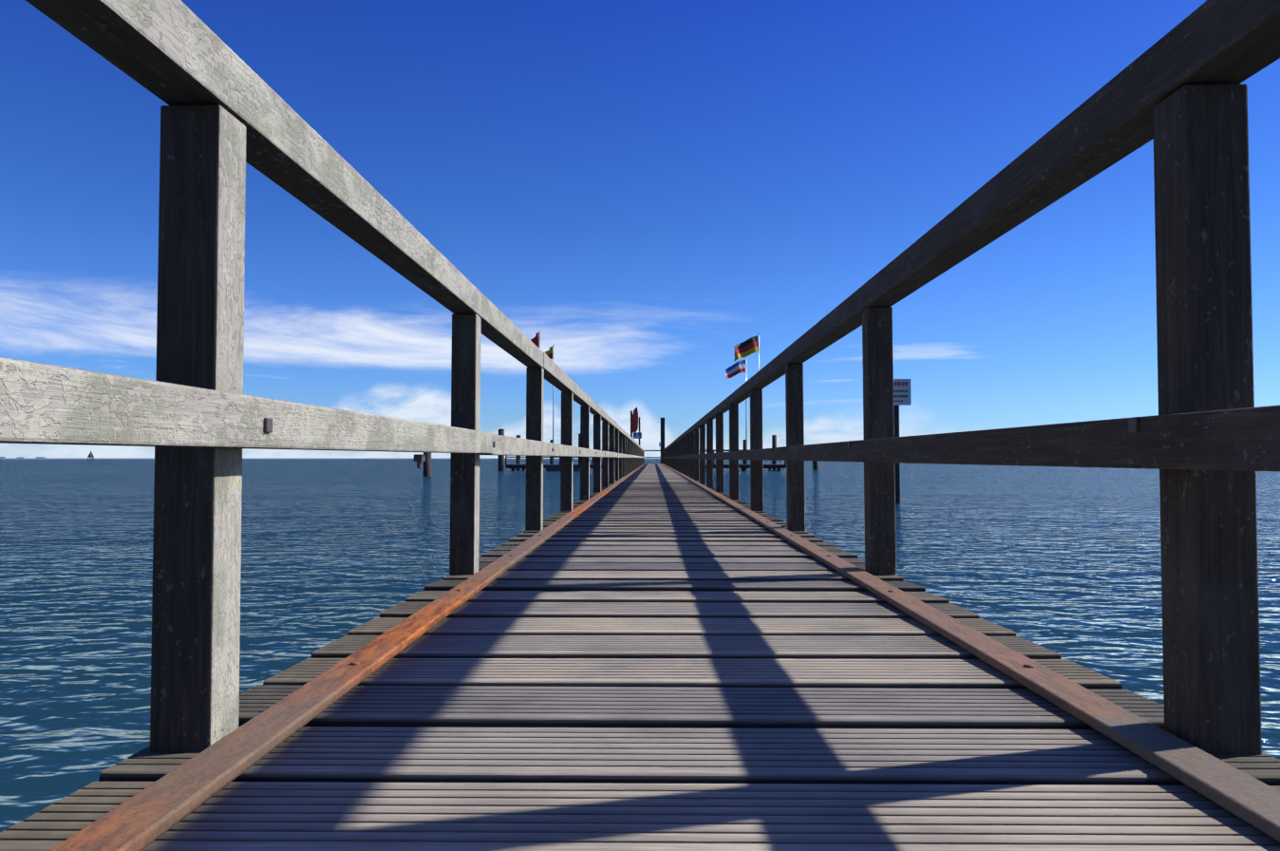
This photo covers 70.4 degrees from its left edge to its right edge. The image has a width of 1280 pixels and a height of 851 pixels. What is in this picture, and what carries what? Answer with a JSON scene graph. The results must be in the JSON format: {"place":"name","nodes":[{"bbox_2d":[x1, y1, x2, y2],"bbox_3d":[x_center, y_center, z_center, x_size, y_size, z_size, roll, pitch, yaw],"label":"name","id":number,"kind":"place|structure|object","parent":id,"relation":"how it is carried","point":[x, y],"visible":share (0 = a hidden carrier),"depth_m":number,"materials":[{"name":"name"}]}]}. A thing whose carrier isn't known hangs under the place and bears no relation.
{"place":"outdoors","nodes":[
{"label":"outdoors","id":0,"kind":"place"},
{"bbox_2d":[544,456,580,470],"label":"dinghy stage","id":1,"kind":"object","parent":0,"point":[557,467],"visible":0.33,"depth_m":67.20,"materials":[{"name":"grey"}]},
{"bbox_2d":[0,457,1279,831],"bbox_3d":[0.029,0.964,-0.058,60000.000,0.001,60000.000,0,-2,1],"label":"sea water","id":2,"kind":"structure","parent":0,"point":[1063,562],"depth_m":8.61,"materials":[{"name":"blue liquid"}]},
{"bbox_2d":[0,456,46,458],"bbox_3d":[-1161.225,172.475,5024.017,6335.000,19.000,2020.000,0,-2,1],"label":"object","id":3,"kind":"object","parent":2,"relation":"on","point":[24,457],"visible":0.54,"depth_m":6055.63,"materials":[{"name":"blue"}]},
{"bbox_2d":[86,451,94,458],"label":"sailing boat","id":4,"kind":"object","parent":2,"relation":"on","point":[90,456],"visible":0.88,"depth_m":1411.45,"materials":[{"name":"grey"}]},
{"bbox_2d":[422,451,818,476],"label":"mooring piles","id":5,"kind":"object","parent":2,"relation":"in","point":[427,467],"depth_m":47.53,"materials":[{"name":"wood"}]},
{"bbox_2d":[497,429,776,470],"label":"mooring posts","id":6,"kind":"object","parent":2,"relation":"in","point":[500,462],"visible":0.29,"depth_m":74.45,"materials":[{"name":"wood"}]},
{"bbox_2d":[505,449,786,470],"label":"landing stage decks","id":7,"kind":"object","parent":2,"relation":"in","point":[742,466],"visible":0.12,"depth_m":68.47,"materials":[{"name":"wood"}]},
{"bbox_2d":[530,329,540,349],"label":"flag","id":8,"kind":"object","parent":7,"relation":"on","point":[536,340],"visible":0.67,"depth_m":72.83,"materials":[{"name":"red fabric"}]},
{"bbox_2d":[544,344,554,464],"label":"flag","id":9,"kind":"object","parent":7,"relation":"on","point":[549,352],"visible":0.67,"depth_m":72.70,"materials":[{"name":"fabric"}]},
{"bbox_2d":[725,357,747,464],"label":"flag","id":10,"kind":"object","parent":7,"relation":"on","point":[735,368],"visible":0.96,"depth_m":72.39,"materials":[{"name":"multicoloured fabric"}]},
{"bbox_2d":[734,333,759,370],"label":"flag","id":11,"kind":"object","parent":7,"relation":"on","point":[747,347],"visible":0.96,"depth_m":72.43,"materials":[{"name":"multicoloured fabric"}]},
{"bbox_2d":[630,406,664,463],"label":"pier head daymark sign","id":12,"kind":"object","parent":2,"relation":"in","point":[634,423],"visible":0.69,"depth_m":76.11,"materials":[{"name":"red paint"}]},
{"bbox_2d":[893,378,910,503],"bbox_3d":[5.456,1.336,19.445,0.690,4.660,0.224,0,-2,1],"label":"warning sign on post","id":13,"kind":"object","parent":2,"relation":"in","point":[901,391],"visible":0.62,"depth_m":19.41,"materials":[{"name":"white metal"}]},
{"bbox_3d":[0.603,3.081,37.076,1.767,2.442,77.620,0,-2,1],"label":"pier","id":14,"kind":"object","parent":2,"relation":"in","visible":0},
{"bbox_2d":[0,463,1279,850],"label":"pier deck boards","id":15,"kind":"object","parent":14,"relation":"on","point":[653,657],"visible":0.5,"depth_m":1.55,"materials":[{"name":"grey wood"}]},
{"bbox_2d":[49,463,1279,850],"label":"curb rails","id":16,"kind":"object","parent":15,"relation":"on","point":[148,815],"visible":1,"depth_m":1.51,"materials":[{"name":"wood"}]},
{"bbox_2d":[349,479,1034,667],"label":"screws","id":17,"kind":"object","parent":15,"relation":"on","point":[354,663],"visible":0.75,"depth_m":1.95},
{"bbox_2d":[150,83,1261,754],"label":"railing posts","id":18,"kind":"object","parent":15,"relation":"on","point":[1208,534],"visible":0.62,"depth_m":1.47,"materials":[{"name":"grey wood"}]},
{"bbox_2d":[0,0,1279,471],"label":"handrails","id":19,"kind":"object","parent":14,"relation":"on","point":[175,51],"visible":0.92,"depth_m":1.66,"materials":[{"name":"grey wood"}]},
{"bbox_2d":[644,450,662,457],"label":"railing","id":20,"kind":"object","parent":19,"relation":"attached to","point":[653,450],"visible":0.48,"depth_m":75.85,"materials":[{"name":"grey wood"}]},
{"bbox_2d":[263,416,1139,468],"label":"bolts","id":21,"kind":"object","parent":19,"relation":"on","point":[1133,426],"visible":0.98,"depth_m":1.51,"materials":[{"name":"grey metal"}]},
{"bbox_2d":[0,0,1279,457],"label":"sky","id":22,"kind":"structure","parent":0,"point":[653,189],"materials":[{"name":"blue"}]}
]}

